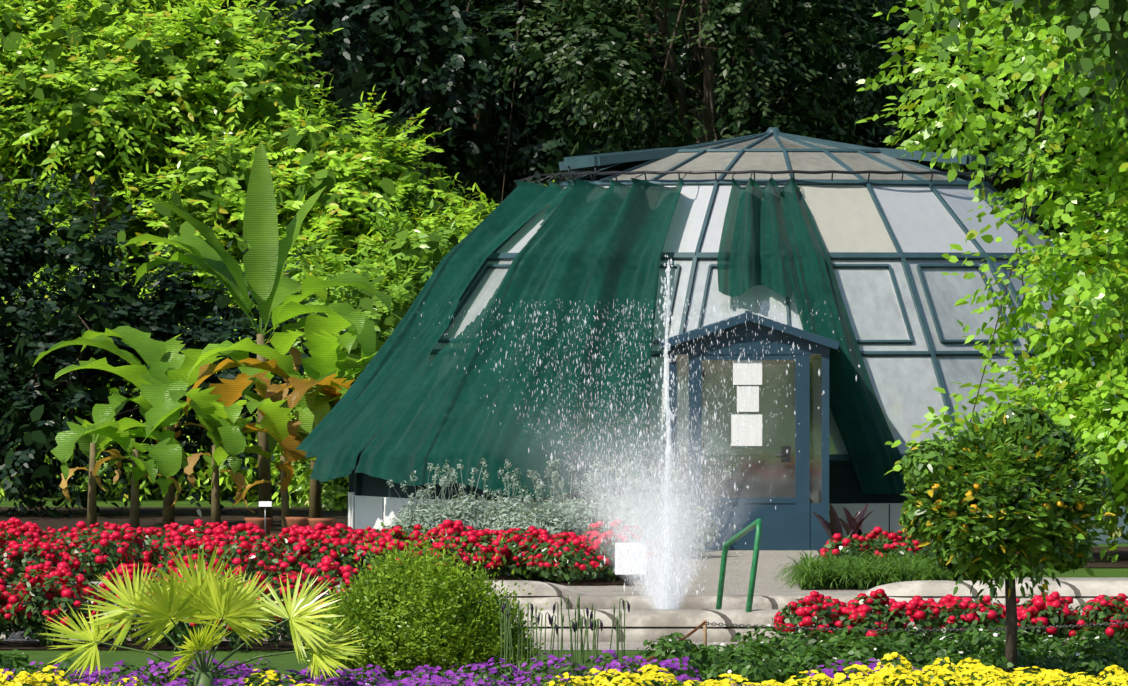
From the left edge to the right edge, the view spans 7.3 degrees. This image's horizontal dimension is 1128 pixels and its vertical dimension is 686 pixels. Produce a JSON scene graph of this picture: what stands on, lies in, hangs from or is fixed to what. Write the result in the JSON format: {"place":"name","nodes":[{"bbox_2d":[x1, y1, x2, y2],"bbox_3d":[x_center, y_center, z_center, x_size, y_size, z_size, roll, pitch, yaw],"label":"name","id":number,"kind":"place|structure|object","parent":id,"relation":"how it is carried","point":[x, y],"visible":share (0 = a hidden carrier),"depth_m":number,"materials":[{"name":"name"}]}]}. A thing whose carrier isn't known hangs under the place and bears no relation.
{"place":"outdoors","nodes":[
{"label":"outdoors","id":0,"kind":"place"},
{"bbox_2d":[0,432,1127,679],"bbox_3d":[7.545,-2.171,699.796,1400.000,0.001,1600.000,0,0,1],"label":"ground","id":1,"kind":"structure","parent":0,"point":[282,662],"depth_m":68.69,"materials":[{"name":"green plant"}]},
{"bbox_2d":[10,0,234,43],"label":"tree","id":2,"kind":"object","parent":1,"relation":"on","point":[157,4],"visible":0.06,"depth_m":126.45,"materials":[{"name":"green plant"}]},
{"bbox_2d":[24,0,385,459],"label":"dark tree","id":3,"kind":"object","parent":1,"relation":"on","point":[230,2],"visible":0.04,"depth_m":131.69,"materials":[{"name":"green plant"}]},
{"bbox_2d":[0,0,553,505],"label":"tree","id":4,"kind":"object","parent":1,"relation":"on","point":[84,96],"visible":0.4,"depth_m":116.42,"materials":[{"name":"green plant"}]},
{"bbox_2d":[0,507,634,585],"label":"soil bed","id":5,"kind":"object","parent":1,"relation":"on","point":[150,517],"depth_m":107.00,"materials":[{"name":"brown soil"}]},
{"bbox_2d":[0,167,346,518],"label":"hedge shrubs","id":6,"kind":"object","parent":5,"relation":"on","point":[35,403],"visible":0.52,"depth_m":107.43,"materials":[{"name":"green plant"}]},
{"bbox_2d":[33,140,393,528],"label":"banana plants","id":7,"kind":"object","parent":5,"relation":"on","point":[167,379],"visible":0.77,"depth_m":102.60,"materials":[{"name":"green plant"}]},
{"bbox_2d":[259,501,271,535],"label":"plant label","id":8,"kind":"object","parent":5,"relation":"on","point":[265,504],"visible":0.79,"depth_m":95.88,"materials":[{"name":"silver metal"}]},
{"bbox_2d":[244,517,336,535],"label":"flower pots","id":9,"kind":"object","parent":5,"relation":"on","point":[298,521],"visible":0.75,"depth_m":97.78,"materials":[{"name":"ceramic"}]},
{"bbox_2d":[0,517,658,584],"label":"rose bed","id":10,"kind":"object","parent":5,"relation":"on","point":[86,552],"visible":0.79,"depth_m":84.10,"materials":[{"name":"red plant"}]},
{"bbox_2d":[379,455,731,557],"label":"silver plants","id":11,"kind":"object","parent":5,"relation":"on","point":[499,516],"visible":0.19,"depth_m":91.77,"materials":[{"name":"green plant"}]},
{"bbox_2d":[246,183,468,510],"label":"tree","id":12,"kind":"object","parent":1,"relation":"on","point":[409,277],"visible":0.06,"depth_m":110.92,"materials":[{"name":"green plant"}]},
{"bbox_2d":[286,519,547,678],"bbox_3d":[-1.064,1.875,63.810,1.854,1.151,1.387,0,0,1],"label":"boxwood bush","id":13,"kind":"object","parent":1,"relation":"on","point":[396,615],"visible":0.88,"depth_m":63.61,"materials":[{"name":"green plant"}]},
{"bbox_2d":[85,0,903,247],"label":"dark tree","id":14,"kind":"object","parent":1,"relation":"on","point":[446,58],"visible":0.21,"depth_m":138.87,"materials":[{"name":"green plant"}]},
{"bbox_2d":[0,580,1127,641],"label":"stone wall","id":15,"kind":"structure","parent":1,"relation":"on","point":[643,621],"depth_m":77.19,"materials":[{"name":"stone"}]},
{"bbox_2d":[716,518,761,611],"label":"pool handrail","id":16,"kind":"object","parent":15,"relation":"on","point":[757,524],"visible":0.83,"depth_m":70.72,"materials":[{"name":"green metal"}]},
{"bbox_2d":[480,0,912,154],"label":"olive tree","id":17,"kind":"object","parent":1,"relation":"on","point":[715,106],"visible":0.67,"depth_m":127.76,"materials":[{"name":"green plant"}]},
{"bbox_2d":[296,127,1127,549],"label":"greenhouse","id":18,"kind":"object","parent":1,"relation":"on","point":[850,243],"depth_m":96.53,"materials":[{"name":"frosted whitish glass"},{"name":"teal paint"}]},
{"bbox_2d":[608,550,866,590],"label":"path","id":19,"kind":"structure","parent":1,"relation":"on","point":[738,572],"depth_m":87.00,"materials":[{"name":"beige concrete"}]},
{"bbox_2d":[615,543,646,585],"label":"plant sign","id":20,"kind":"object","parent":19,"relation":"on","point":[618,570],"visible":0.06,"depth_m":83.03,"materials":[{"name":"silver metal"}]},
{"bbox_2d":[608,0,1123,333],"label":"dark tree","id":21,"kind":"object","parent":1,"relation":"on","point":[879,130],"visible":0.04,"depth_m":138.08,"materials":[{"name":"green plant"}]},
{"bbox_2d":[629,620,1127,685],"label":"rope barrier","id":22,"kind":"object","parent":1,"relation":"on","point":[704,624],"visible":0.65,"depth_m":66.60,"materials":[{"name":"black metal"}]},
{"bbox_2d":[817,547,1127,567],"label":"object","id":23,"kind":"object","parent":1,"relation":"on","point":[1122,560],"depth_m":90.91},
{"bbox_2d":[812,502,872,555],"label":"dark canna plants","id":24,"kind":"object","parent":23,"relation":"on","point":[853,526],"visible":0.56,"depth_m":90.70,"materials":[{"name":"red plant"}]},
{"bbox_2d":[820,527,1031,560],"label":"rose bed","id":25,"kind":"object","parent":23,"relation":"on","point":[873,541],"visible":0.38,"depth_m":89.06,"materials":[{"name":"red plant"}]},
{"bbox_2d":[856,2,1127,314],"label":"tree","id":26,"kind":"object","parent":1,"relation":"on","point":[1016,104],"visible":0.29,"depth_m":113.94,"materials":[{"name":"green plant"}]},
{"bbox_2d":[872,0,1127,561],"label":"tree","id":27,"kind":"object","parent":1,"relation":"on","point":[1082,386],"visible":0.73,"depth_m":90.13,"materials":[{"name":"green plant"}]},
{"bbox_2d":[903,0,1127,134],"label":"maple tree","id":28,"kind":"object","parent":1,"relation":"on","point":[1094,24],"visible":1,"depth_m":83.05,"materials":[{"name":"green plant"}]},
{"label":"soil bed","id":29,"kind":"object","parent":1,"relation":"on","visible":0},
{"bbox_2d":[40,539,367,685],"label":"fan palm","id":30,"kind":"object","parent":29,"relation":"on","point":[210,598],"visible":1,"depth_m":59.42,"materials":[{"name":"green plant"}]},
{"bbox_2d":[1,649,939,685],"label":"purple flowers","id":31,"kind":"object","parent":29,"relation":"on","point":[154,674],"visible":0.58,"depth_m":60.38,"materials":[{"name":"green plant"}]},
{"bbox_2d":[0,623,1127,684],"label":"ground cover plants","id":32,"kind":"object","parent":29,"relation":"on","point":[758,660],"visible":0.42,"depth_m":63.12,"materials":[{"name":"green plant"}]},
{"bbox_2d":[0,652,1127,685],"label":"yellow flowers","id":33,"kind":"object","parent":29,"relation":"on","point":[946,674],"visible":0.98,"depth_m":59.36,"materials":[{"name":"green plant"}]},
{"bbox_2d":[499,594,633,675],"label":"reeds","id":34,"kind":"object","parent":29,"relation":"on","point":[572,625],"visible":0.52,"depth_m":62.83,"materials":[{"name":"green plant"}]},
{"bbox_2d":[897,404,1115,672],"bbox_3d":[3.092,1.440,61.788,1.520,2.032,1.489,0,0,1],"label":"citrus tree","id":35,"kind":"object","parent":29,"relation":"on","point":[994,501],"visible":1,"depth_m":61.57,"materials":[{"name":"green plant"}]},
{"bbox_2d":[0,577,1127,649],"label":"stone ledge","id":36,"kind":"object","parent":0,"point":[592,590],"depth_m":80.99,"materials":[{"name":"beige stone"}]},
{"bbox_2d":[0,641,304,648],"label":"soil bed","id":37,"kind":"object","parent":36,"relation":"on","point":[36,644],"depth_m":69.57,"materials":[{"name":"brown soil"}]},
{"bbox_2d":[0,555,360,651],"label":"rose bed","id":38,"kind":"object","parent":37,"relation":"on","point":[28,598],"visible":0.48,"depth_m":69.18,"materials":[{"name":"plant"}]},
{"bbox_2d":[414,255,859,608],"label":"fountain","id":39,"kind":"object","parent":36,"relation":"on","point":[666,556],"visible":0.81,"depth_m":73.94,"materials":[{"name":"white"}]},
{"bbox_2d":[797,579,868,589],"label":"soil bed","id":40,"kind":"object","parent":36,"relation":"on","point":[830,589],"depth_m":82.13,"materials":[{"name":"brown soil"}]},
{"bbox_2d":[768,547,999,589],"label":"liriope edging plants","id":41,"kind":"object","parent":40,"relation":"on","point":[852,572],"visible":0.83,"depth_m":82.46,"materials":[{"name":"green plant"}]},
{"bbox_2d":[781,642,1127,648],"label":"soil bed","id":42,"kind":"object","parent":36,"relation":"on","point":[1064,643],"depth_m":69.76,"materials":[{"name":"brown soil"}]},
{"bbox_2d":[772,589,1127,646],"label":"rose bed","id":43,"kind":"object","parent":42,"relation":"on","point":[864,610],"visible":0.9,"depth_m":69.17,"materials":[{"name":"red plant"}]},
{"bbox_2d":[60,0,1124,288],"bbox_3d":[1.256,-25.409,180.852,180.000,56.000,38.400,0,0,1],"label":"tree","id":44,"kind":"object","parent":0,"point":[340,94],"depth_m":167.19,"materials":[{"name":"green plant"}]}
]}

